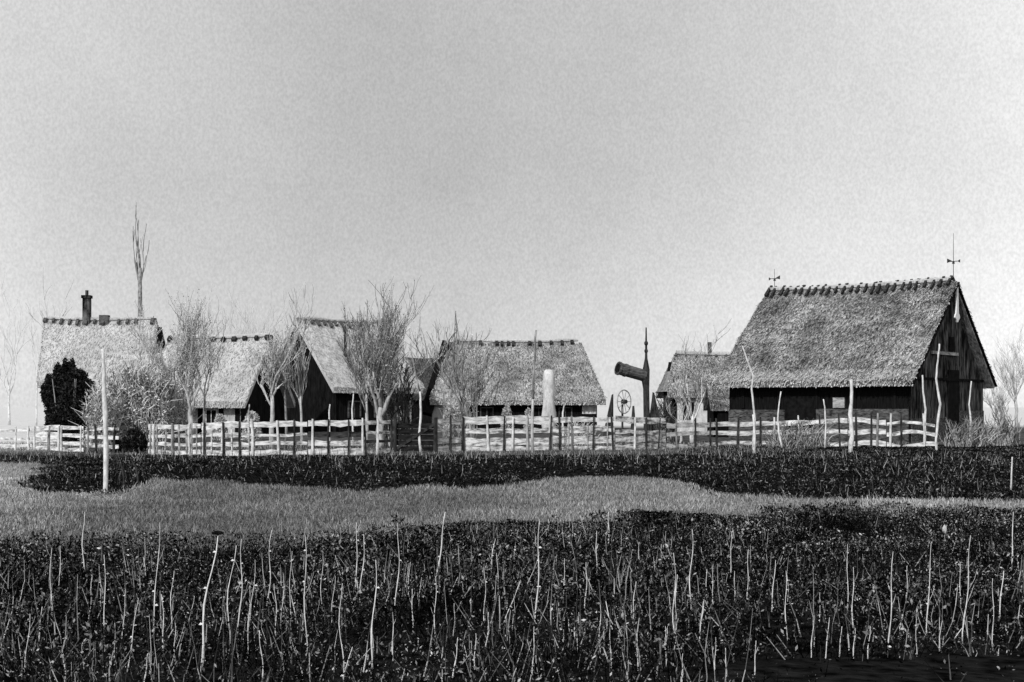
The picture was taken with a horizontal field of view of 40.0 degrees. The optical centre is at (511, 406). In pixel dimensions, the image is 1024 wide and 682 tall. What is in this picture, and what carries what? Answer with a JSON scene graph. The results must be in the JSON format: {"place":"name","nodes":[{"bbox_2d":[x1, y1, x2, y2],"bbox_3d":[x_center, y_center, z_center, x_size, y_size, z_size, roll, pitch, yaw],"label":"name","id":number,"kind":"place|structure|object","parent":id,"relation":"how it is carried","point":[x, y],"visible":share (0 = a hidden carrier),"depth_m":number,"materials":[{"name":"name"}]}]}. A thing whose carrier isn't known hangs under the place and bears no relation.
{"place":"outdoors","nodes":[
{"label":"outdoors","id":0,"kind":"place"},
{"bbox_2d":[0,461,75,531],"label":"bleached grass","id":1,"kind":"structure","parent":0,"point":[22,472],"depth_m":23.91,"materials":[{"name":"plant"}]},
{"bbox_2d":[0,407,1023,681],"bbox_3d":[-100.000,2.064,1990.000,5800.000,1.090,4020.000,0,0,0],"label":"ground","id":2,"kind":"structure","parent":0,"point":[980,667],"depth_m":12.20,"materials":[{"name":"plant"}]},
{"bbox_2d":[0,426,31,449],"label":"plank fence","id":3,"kind":"object","parent":2,"relation":"on","point":[28,438],"visible":0.92,"depth_m":55.21,"materials":[{"name":"white wood"}]},
{"bbox_2d":[0,286,35,424],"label":"tree","id":4,"kind":"object","parent":2,"relation":"on","point":[8,393],"visible":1,"depth_m":129.94,"materials":[{"name":"grey plant"}]},
{"bbox_2d":[33,425,59,450],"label":"plank fence","id":5,"kind":"object","parent":2,"relation":"on","point":[48,438],"visible":0.88,"depth_m":54.31,"materials":[{"name":"white wood"}]},
{"bbox_2d":[27,300,66,425],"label":"tree","id":6,"kind":"object","parent":2,"relation":"on","point":[34,365],"visible":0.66,"depth_m":119.96,"materials":[{"name":"grey plant"}]},
{"bbox_2d":[28,279,72,325],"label":"bare tree","id":7,"kind":"object","parent":2,"relation":"on","point":[53,305],"visible":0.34,"depth_m":103.73,"materials":[{"name":"grey plant"}]},
{"bbox_2d":[39,358,96,441],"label":"evergreen bush","id":8,"kind":"object","parent":2,"relation":"on","point":[63,388],"visible":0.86,"depth_m":67.66,"materials":[{"name":"black plant"}]},
{"bbox_2d":[60,425,83,451],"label":"plank fence","id":9,"kind":"object","parent":2,"relation":"on","point":[80,435],"visible":0.89,"depth_m":53.32,"materials":[{"name":"white wood"}]},
{"bbox_2d":[36,290,164,387],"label":"long farmhouse","id":10,"kind":"object","parent":2,"relation":"on","point":[84,339],"visible":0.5,"depth_m":94.71,"materials":[{"name":"plant"}]},
{"bbox_2d":[70,382,133,445],"bbox_3d":[-17.632,0.353,60.058,2.275,2.911,2.740,0,0,22],"label":"tangled bush","id":11,"kind":"object","parent":2,"relation":"on","point":[92,418],"visible":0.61,"depth_m":59.59,"materials":[{"name":"grey plant"}]},
{"bbox_2d":[86,424,118,452],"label":"plank fence","id":12,"kind":"object","parent":2,"relation":"on","point":[114,437],"visible":0.8,"depth_m":52.21,"materials":[{"name":"grey wood"}]},
{"bbox_2d":[101,349,108,491],"bbox_3d":[-8.839,0.509,30.522,0.169,3.539,0.124,0,0,0],"label":"white stake","id":13,"kind":"object","parent":2,"relation":"on","point":[105,443],"visible":0.86,"depth_m":30.49,"materials":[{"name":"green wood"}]},
{"bbox_2d":[89,353,178,435],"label":"thatched shed","id":14,"kind":"structure","parent":2,"relation":"on","point":[112,360],"depth_m":79.54,"materials":[{"name":"plant"}]},
{"bbox_2d":[120,427,148,453],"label":"dark bush","id":15,"kind":"object","parent":2,"relation":"on","point":[135,439],"visible":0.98,"depth_m":50.84,"materials":[{"name":"black plant"}]},
{"bbox_2d":[98,358,183,445],"bbox_3d":[-16.390,-0.179,61.923,4.297,3.974,2.457,0,0,0],"label":"tangled bush","id":16,"kind":"object","parent":2,"relation":"on","point":[130,386],"visible":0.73,"depth_m":61.48,"materials":[{"name":"grey plant"}]},
{"bbox_2d":[133,202,148,316],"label":"tall tree","id":17,"kind":"object","parent":2,"relation":"on","point":[139,272],"visible":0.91,"depth_m":111.89,"materials":[{"name":"grey plant"}]},
{"bbox_2d":[118,293,186,442],"bbox_3d":[-15.847,-1.634,62.965,3.464,6.774,3.261,0,0,0],"label":"bare tree","id":18,"kind":"object","parent":2,"relation":"on","point":[154,354],"visible":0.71,"depth_m":62.72,"materials":[{"name":"grey plant"}]},
{"bbox_2d":[152,537,163,625],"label":"weed stalk","id":19,"kind":"object","parent":2,"relation":"on","point":[155,583],"visible":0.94,"depth_m":10.73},
{"bbox_2d":[148,422,200,454],"bbox_3d":[-12.048,1.268,49.964,2.144,1.469,0.241,0,0,19],"label":"plank fence","id":20,"kind":"object","parent":2,"relation":"on","point":[172,427],"visible":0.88,"depth_m":49.94,"materials":[{"name":"white wood"}]},
{"bbox_2d":[163,379,202,442],"bbox_3d":[-15.203,0.189,64.032,2.475,3.239,2.106,0,0,0],"label":"tangled bush","id":21,"kind":"object","parent":2,"relation":"on","point":[183,404],"visible":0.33,"depth_m":63.81,"materials":[{"name":"grey plant"}]},
{"bbox_2d":[165,284,225,443],"bbox_3d":[-13.432,-1.737,59.748,2.571,6.995,2.259,0,0,22],"label":"bare tree","id":22,"kind":"object","parent":2,"relation":"on","point":[192,353],"visible":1,"depth_m":59.69,"materials":[{"name":"grey plant"}]},
{"bbox_2d":[191,295,226,441],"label":"bare tree","id":23,"kind":"object","parent":2,"relation":"on","point":[209,366],"visible":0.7,"depth_m":61.65,"materials":[{"name":"grey plant"}]},
{"bbox_2d":[199,530,223,671],"bbox_3d":[-1.917,1.250,8.963,0.169,0.930,0.083,0,0,-22],"label":"weed stalk","id":24,"kind":"object","parent":2,"relation":"on","point":[217,532],"visible":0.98,"depth_m":8.92,"materials":[{"name":"plant"}]},
{"bbox_2d":[212,413,228,439],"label":"hay heap","id":25,"kind":"object","parent":2,"relation":"on","point":[219,417],"visible":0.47,"depth_m":71.81,"materials":[{"name":"plant"}]},
{"bbox_2d":[202,421,248,455],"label":"plank fence","id":26,"kind":"object","parent":2,"relation":"on","point":[239,425],"visible":0.91,"depth_m":49.41,"materials":[{"name":"wood"}]},
{"bbox_2d":[162,333,295,435],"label":"cottage","id":27,"kind":"structure","parent":2,"relation":"on","point":[234,391],"depth_m":83.59,"materials":[{"name":"plant"}]},
{"bbox_2d":[206,409,217,422],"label":"window","id":28,"kind":"structure","parent":27,"relation":"in","point":[211,414],"depth_m":81.92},
{"bbox_2d":[227,545,236,657],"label":"weed stalk","id":29,"kind":"object","parent":2,"relation":"on","point":[227,597],"visible":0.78,"depth_m":9.48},
{"bbox_2d":[211,302,258,334],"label":"tree","id":30,"kind":"object","parent":2,"relation":"on","point":[235,323],"visible":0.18,"depth_m":126.12,"materials":[{"name":"grey plant"}]},
{"bbox_2d":[236,539,242,633],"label":"weed stalk","id":31,"kind":"object","parent":2,"relation":"on","point":[240,587],"visible":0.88,"depth_m":10.41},
{"bbox_2d":[241,411,262,439],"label":"hay heap","id":32,"kind":"object","parent":2,"relation":"on","point":[253,415],"visible":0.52,"depth_m":71.76,"materials":[{"name":"plant"}]},
{"bbox_2d":[215,281,303,337],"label":"tree","id":33,"kind":"object","parent":2,"relation":"on","point":[264,326],"visible":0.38,"depth_m":120.16,"materials":[{"name":"grey plant"}]},
{"bbox_2d":[250,419,306,455],"bbox_3d":[-8.177,1.207,49.245,1.992,1.589,0.187,0,0,-6],"label":"plank fence","id":34,"kind":"object","parent":2,"relation":"on","point":[277,424],"visible":0.82,"depth_m":49.23,"materials":[{"name":"white wood"}]},
{"bbox_2d":[241,318,320,448],"bbox_3d":[-9.454,-0.884,56.330,2.922,5.264,2.323,0,0,43],"label":"tree","id":35,"kind":"object","parent":2,"relation":"on","point":[272,355],"visible":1,"depth_m":55.96,"materials":[{"name":"grey plant"}]},
{"bbox_2d":[269,284,315,448],"bbox_3d":[-8.490,-1.619,56.432,1.761,6.738,2.055,0,0,-37],"label":"tree","id":36,"kind":"object","parent":2,"relation":"on","point":[288,370],"visible":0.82,"depth_m":56.84,"materials":[{"name":"grey plant"}]},
{"bbox_2d":[287,339,316,447],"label":"tree","id":37,"kind":"object","parent":2,"relation":"on","point":[300,388],"visible":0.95,"depth_m":56.98,"materials":[{"name":"grey plant"}]},
{"bbox_2d":[303,537,313,649],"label":"weed stalk","id":38,"kind":"object","parent":2,"relation":"on","point":[304,597],"visible":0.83,"depth_m":9.56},
{"bbox_2d":[308,418,364,454],"bbox_3d":[-6.169,1.198,49.555,1.997,1.606,0.260,0,0,-14],"label":"plank fence","id":39,"kind":"object","parent":2,"relation":"on","point":[312,442],"visible":0.86,"depth_m":49.54,"materials":[{"name":"white wood"}]},
{"bbox_2d":[339,583,344,681],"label":"weed stalk","id":40,"kind":"object","parent":2,"relation":"on","point":[340,640],"visible":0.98,"depth_m":8.57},
{"bbox_2d":[279,315,423,432],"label":"thatched farmhouse","id":41,"kind":"object","parent":2,"relation":"on","point":[328,379],"visible":0.46,"depth_m":92.02,"materials":[{"name":"plant"}]},
{"bbox_2d":[348,401,360,417],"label":"window","id":42,"kind":"structure","parent":41,"relation":"in","point":[356,404],"depth_m":90.72,"materials":[{"name":"grey glass"}]},
{"bbox_2d":[336,283,404,447],"bbox_3d":[-5.818,-1.650,57.586,2.819,6.862,2.740,0,0,0],"label":"tree","id":43,"kind":"object","parent":2,"relation":"on","point":[351,368],"visible":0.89,"depth_m":57.60,"materials":[{"name":"grey plant"}]},
{"bbox_2d":[371,560,378,668],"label":"weed stalk","id":44,"kind":"object","parent":2,"relation":"on","point":[372,620],"visible":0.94,"depth_m":9.12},
{"bbox_2d":[364,418,392,454],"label":"plank fence","id":45,"kind":"object","parent":2,"relation":"on","point":[377,441],"visible":0.86,"depth_m":50.29,"materials":[{"name":"white wood"}]},
{"bbox_2d":[337,276,433,447],"bbox_3d":[-5.222,-1.843,58.155,4.172,7.249,3.745,0,0,0],"label":"broad tree","id":46,"kind":"object","parent":2,"relation":"on","point":[379,380],"visible":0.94,"depth_m":57.84,"materials":[{"name":"grey plant"}]},
{"bbox_2d":[375,353,423,446],"bbox_3d":[-4.905,-0.270,59.949,2.484,4.152,2.344,0,0,0],"label":"tangled bush","id":47,"kind":"object","parent":2,"relation":"on","point":[390,410],"visible":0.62,"depth_m":59.67,"materials":[{"name":"grey plant"}]},
{"bbox_2d":[348,291,453,416],"bbox_3d":[-4.718,-1.641,59.926,4.202,6.811,2.780,0,0,-31],"label":"broad tree","id":48,"kind":"object","parent":2,"relation":"on","point":[398,371],"visible":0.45,"depth_m":59.90,"materials":[{"name":"grey plant"}]},
{"bbox_2d":[393,417,437,452],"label":"dark gate","id":49,"kind":"structure","parent":2,"relation":"on","point":[426,430],"depth_m":52.45,"materials":[{"name":"wood"}]},
{"bbox_2d":[410,352,421,451],"bbox_3d":[-3.568,-0.145,52.469,0.448,3.810,0.110,0,0,0],"label":"white stake","id":50,"kind":"object","parent":2,"relation":"on","point":[420,422],"visible":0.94,"depth_m":52.44,"materials":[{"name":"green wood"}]},
{"bbox_2d":[405,357,436,422],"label":"dark outbuilding","id":51,"kind":"structure","parent":2,"relation":"on","point":[424,378],"depth_m":115.82,"materials":[{"name":"wood"}]},
{"bbox_2d":[403,320,477,446],"bbox_3d":[-2.843,-0.861,55.742,3.087,5.309,1.642,0,0,-13],"label":"leaning tree","id":52,"kind":"object","parent":2,"relation":"on","point":[462,405],"visible":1,"depth_m":55.89,"materials":[{"name":"grey plant"}]},
{"bbox_2d":[442,380,444,444],"bbox_3d":[-3.028,0.269,62.000,0.149,2.934,0.095,0,0,0],"label":"thin stake","id":53,"kind":"object","parent":2,"relation":"on","point":[443,409],"visible":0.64,"depth_m":61.97,"materials":[{"name":"grey wood"}]},
{"bbox_2d":[438,415,463,451],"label":"plank fence","id":54,"kind":"object","parent":2,"relation":"on","point":[450,440],"visible":0.88,"depth_m":53.15,"materials":[{"name":"wood"}]},
{"bbox_2d":[438,390,478,437],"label":"tangled bush","id":55,"kind":"object","parent":2,"relation":"on","point":[450,408],"visible":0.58,"depth_m":65.62,"materials":[{"name":"grey plant"}]},
{"bbox_2d":[450,311,472,428],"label":"pole tripod","id":56,"kind":"object","parent":2,"relation":"on","point":[458,361],"visible":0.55,"depth_m":95.19,"materials":[{"name":"grey wood"}]},
{"bbox_2d":[449,324,497,437],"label":"bare tree","id":57,"kind":"object","parent":2,"relation":"on","point":[480,375],"visible":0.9,"depth_m":58.01,"materials":[{"name":"grey plant"}]},
{"bbox_2d":[476,333,477,438],"bbox_3d":[-1.436,-0.645,57.653,0.091,4.796,0.068,0,0,0],"label":"thin pole","id":58,"kind":"object","parent":2,"relation":"on","point":[476,386],"visible":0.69,"depth_m":57.63,"materials":[{"name":"grey wood"}]},
{"bbox_2d":[463,415,504,450],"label":"plank fence","id":59,"kind":"object","parent":2,"relation":"on","point":[485,443],"visible":0.91,"depth_m":53.92,"materials":[{"name":"white wood"}]},
{"bbox_2d":[500,405,511,433],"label":"hay heap","id":60,"kind":"object","parent":2,"relation":"on","point":[506,411],"visible":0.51,"depth_m":87.79,"materials":[{"name":"plant"}]},
{"bbox_2d":[0,499,1023,681],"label":"weed leaves","id":61,"kind":"object","parent":2,"relation":"on","point":[756,536],"visible":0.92,"depth_m":12.67,"materials":[{"name":"black plant"}]},
{"bbox_2d":[0,474,1023,544],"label":"dry grass","id":62,"kind":"structure","parent":2,"relation":"on","point":[631,499],"depth_m":23.16,"materials":[{"name":"plant"}]},
{"bbox_2d":[0,446,1023,501],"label":"ditch scrub","id":63,"kind":"object","parent":2,"relation":"on","point":[899,493],"visible":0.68,"depth_m":41.04,"materials":[{"name":"black plant"}]},
{"bbox_2d":[0,503,1023,681],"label":"dry stalks","id":64,"kind":"object","parent":2,"relation":"on","point":[403,589],"visible":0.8,"depth_m":10.69,"materials":[{"name":"plant"}]},
{"bbox_2d":[422,338,606,428],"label":"thatched cottage","id":65,"kind":"structure","parent":2,"relation":"on","point":[579,391],"depth_m":101.19,"materials":[{"name":"plant"}]},
{"bbox_2d":[480,407,493,416],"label":"window","id":66,"kind":"structure","parent":65,"relation":"in","point":[484,411],"depth_m":100.10,"materials":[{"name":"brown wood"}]},
{"bbox_2d":[559,407,571,416],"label":"window","id":67,"kind":"structure","parent":65,"relation":"in","point":[567,410],"depth_m":100.25,"materials":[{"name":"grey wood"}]},
{"bbox_2d":[506,415,551,450],"bbox_3d":[0.660,1.160,54.463,1.866,1.683,0.132,0,0,-18],"label":"plank fence","id":68,"kind":"object","parent":2,"relation":"on","point":[542,443],"visible":0.88,"depth_m":54.44,"materials":[{"name":"white wood"}]},
{"bbox_2d":[531,330,536,452],"bbox_3d":[0.817,-0.555,52.469,0.242,4.630,0.124,0,0,0],"label":"tall pole","id":69,"kind":"object","parent":2,"relation":"on","point":[532,415],"visible":0.96,"depth_m":52.44,"materials":[{"name":"grey wood"}]},
{"bbox_2d":[534,521,541,619],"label":"weed stalk","id":70,"kind":"object","parent":2,"relation":"on","point":[538,586],"visible":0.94,"depth_m":10.74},
{"bbox_2d":[542,369,555,432],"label":"white pillar","id":71,"kind":"structure","parent":2,"relation":"on","point":[548,409],"depth_m":91.66,"materials":[{"name":"paint"}]},
{"bbox_2d":[562,415,599,445],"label":"tangled bush","id":72,"kind":"object","parent":2,"relation":"on","point":[584,434],"visible":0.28,"depth_m":61.87,"materials":[{"name":"grey plant"}]},
{"bbox_2d":[551,415,613,449],"bbox_3d":[2.775,1.154,55.139,2.714,1.697,0.130,0,0,-18],"label":"plank fence","id":73,"kind":"object","parent":2,"relation":"on","point":[572,439],"visible":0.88,"depth_m":55.16,"materials":[{"name":"white wood"}]},
{"bbox_2d":[603,394,612,435],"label":"brushwood stack","id":74,"kind":"object","parent":2,"relation":"on","point":[610,411],"visible":0.31,"depth_m":69.91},
{"bbox_2d":[617,389,630,442],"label":"mounted wheel","id":75,"kind":"object","parent":2,"relation":"on","point":[623,401],"visible":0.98,"depth_m":66.00,"materials":[{"name":"wood"}]},
{"bbox_2d":[614,327,649,442],"bbox_3d":[5.396,-0.876,62.797,1.656,5.357,0.605,0,0,-23],"label":"log post","id":76,"kind":"object","parent":2,"relation":"on","point":[630,371],"visible":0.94,"depth_m":62.85,"materials":[{"name":"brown wood"}]},
{"bbox_2d":[615,415,665,449],"bbox_3d":[5.234,1.173,56.600,3.017,1.658,0.148,0,0,-42],"label":"plank fence","id":77,"kind":"object","parent":2,"relation":"on","point":[659,436],"visible":0.89,"depth_m":56.64,"materials":[{"name":"white wood"}]},
{"bbox_2d":[650,392,660,430],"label":"brushwood stack","id":78,"kind":"object","parent":2,"relation":"on","point":[653,403],"visible":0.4,"depth_m":69.90,"materials":[{"name":"wood"}]},
{"bbox_2d":[650,393,683,441],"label":"tangled bush","id":79,"kind":"object","parent":2,"relation":"on","point":[670,420],"visible":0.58,"depth_m":67.75,"materials":[{"name":"grey plant"}]},
{"bbox_2d":[666,375,690,442],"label":"sapling","id":80,"kind":"object","parent":2,"relation":"on","point":[678,402],"visible":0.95,"depth_m":65.94,"materials":[{"name":"grey plant"}]},
{"bbox_2d":[667,418,717,447],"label":"plank fence","id":81,"kind":"object","parent":2,"relation":"on","point":[695,433],"visible":0.86,"depth_m":59.24,"materials":[{"name":"grey wood"}]},
{"bbox_2d":[655,342,730,431],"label":"white cottage","id":82,"kind":"structure","parent":2,"relation":"on","point":[716,360],"depth_m":90.74,"materials":[{"name":"plant"}]},
{"bbox_2d":[682,401,695,418],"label":"window","id":83,"kind":"structure","parent":82,"relation":"in","point":[692,402],"depth_m":89.31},
{"bbox_2d":[669,318,731,442],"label":"bare tree","id":84,"kind":"object","parent":2,"relation":"on","point":[692,417],"visible":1,"depth_m":65.84,"materials":[{"name":"grey plant"}]},
{"bbox_2d":[703,379,728,436],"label":"lean shed","id":85,"kind":"structure","parent":2,"relation":"on","point":[716,402],"depth_m":78.78,"materials":[{"name":"plant"}]},
{"bbox_2d":[718,417,777,445],"bbox_3d":[10.224,1.225,61.082,2.825,1.552,0.243,0,0,-14],"label":"plank fence","id":86,"kind":"object","parent":2,"relation":"on","point":[738,424],"visible":0.78,"depth_m":61.04,"materials":[{"name":"white wood"}]},
{"bbox_2d":[742,346,755,448],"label":"bent stalk","id":87,"kind":"object","parent":2,"relation":"on","point":[751,391],"visible":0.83,"depth_m":54.91,"materials":[{"name":"white plant"}]},
{"bbox_2d":[752,414,755,452],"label":"white stake","id":88,"kind":"object","parent":2,"relation":"on","point":[754,438],"visible":0.9,"depth_m":50.18,"materials":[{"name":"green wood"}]},
{"bbox_2d":[777,391,782,447],"bbox_3d":[10.985,0.561,57.653,0.255,2.390,0.080,0,0,0],"label":"white stake","id":89,"kind":"object","parent":2,"relation":"on","point":[778,422],"visible":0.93,"depth_m":57.63,"materials":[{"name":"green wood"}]},
{"bbox_2d":[762,418,839,446],"bbox_3d":[12.336,1.131,59.979,3.396,1.377,2.234,0,0,0],"label":"tangled bush","id":90,"kind":"object","parent":2,"relation":"on","point":[813,438],"visible":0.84,"depth_m":59.69,"materials":[{"name":"grey plant"}]},
{"bbox_2d":[779,413,846,445],"bbox_3d":[13.043,1.124,60.931,2.898,1.754,0.133,0,0,14],"label":"plank fence","id":91,"kind":"object","parent":2,"relation":"on","point":[838,420],"visible":0.56,"depth_m":60.80,"materials":[{"name":"white wood"}]},
{"bbox_2d":[823,399,826,447],"bbox_3d":[12.818,0.714,57.653,0.154,2.066,0.080,0,0,0],"label":"white stake","id":92,"kind":"object","parent":2,"relation":"on","point":[825,424],"visible":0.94,"depth_m":57.63,"materials":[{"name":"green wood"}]},
{"bbox_2d":[848,379,853,452],"bbox_3d":[12.646,0.367,52.471,0.228,2.805,0.180,0,0,0],"label":"white stake","id":93,"kind":"object","parent":2,"relation":"on","point":[851,430],"visible":0.94,"depth_m":52.42,"materials":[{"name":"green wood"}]},
{"bbox_2d":[712,233,996,442],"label":"thatched barn","id":94,"kind":"structure","parent":2,"relation":"on","point":[808,349],"depth_m":70.22,"materials":[{"name":"plant"}]},
{"bbox_2d":[785,395,815,439],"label":"doorway","id":95,"kind":"structure","parent":94,"relation":"in","point":[801,405],"depth_m":69.64,"materials":[{"name":"wood"}]},
{"bbox_2d":[948,370,958,440],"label":"gable door","id":96,"kind":"structure","parent":94,"relation":"in","point":[953,386],"depth_m":70.58,"materials":[{"name":"wood"}]},
{"bbox_2d":[848,412,885,446],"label":"plank fence","id":97,"kind":"object","parent":2,"relation":"on","point":[871,431],"visible":0.83,"depth_m":60.39,"materials":[{"name":"grey wood"}]},
{"bbox_2d":[888,554,895,646],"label":"weed stalk","id":98,"kind":"object","parent":2,"relation":"on","point":[891,604],"visible":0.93,"depth_m":9.72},
{"bbox_2d":[887,413,934,446],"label":"plank fence","id":99,"kind":"object","parent":2,"relation":"on","point":[890,433],"visible":0.85,"depth_m":60.06,"materials":[{"name":"white wood"}]},
{"bbox_2d":[922,375,926,441],"bbox_3d":[18.249,0.175,62.265,0.216,3.164,0.127,0,0,0],"label":"white stake","id":100,"kind":"object","parent":2,"relation":"on","point":[925,410],"visible":0.75,"depth_m":62.23,"materials":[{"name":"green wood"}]},
{"bbox_2d":[925,549,934,637],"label":"weed stalk","id":101,"kind":"object","parent":2,"relation":"on","point":[928,594],"visible":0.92,"depth_m":10.57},
{"bbox_2d":[935,344,941,449],"bbox_3d":[16.647,-0.350,54.940,0.261,4.222,0.099,0,0,0],"label":"white stake","id":102,"kind":"object","parent":2,"relation":"on","point":[938,415],"visible":0.97,"depth_m":54.91,"materials":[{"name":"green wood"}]},
{"bbox_2d":[933,416,1004,446],"bbox_3d":[19.561,1.079,59.960,2.926,1.474,2.109,0,0,0],"label":"tangled bush","id":103,"kind":"object","parent":2,"relation":"on","point":[961,442],"visible":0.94,"depth_m":59.86,"materials":[{"name":"grey plant"}]},
{"bbox_2d":[962,535,976,643],"bbox_3d":[3.359,1.352,10.333,0.095,0.822,0.074,0,0,-29],"label":"weed stalk","id":104,"kind":"object","parent":2,"relation":"on","point":[967,592],"visible":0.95,"depth_m":10.34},
{"bbox_2d":[970,410,1023,445],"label":"tangled bush","id":105,"kind":"object","parent":2,"relation":"on","point":[1006,440],"visible":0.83,"depth_m":61.85,"materials":[{"name":"grey plant"}]},
{"bbox_2d":[983,365,1016,432],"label":"tree","id":106,"kind":"object","parent":2,"relation":"on","point":[1000,402],"visible":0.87,"depth_m":90.01,"materials":[{"name":"grey plant"}]},
{"bbox_2d":[992,325,1023,428],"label":"tree","id":107,"kind":"object","parent":2,"relation":"on","point":[1012,378],"visible":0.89,"depth_m":109.95,"materials":[{"name":"grey plant"}]},
{"bbox_2d":[0,441,1023,455],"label":"yard grass","id":108,"kind":"structure","parent":0,"point":[333,447],"depth_m":54.70,"materials":[{"name":"plant"}]},
{"bbox_2d":[0,0,1023,406],"label":"sky","id":109,"kind":"structure","parent":0,"point":[598,173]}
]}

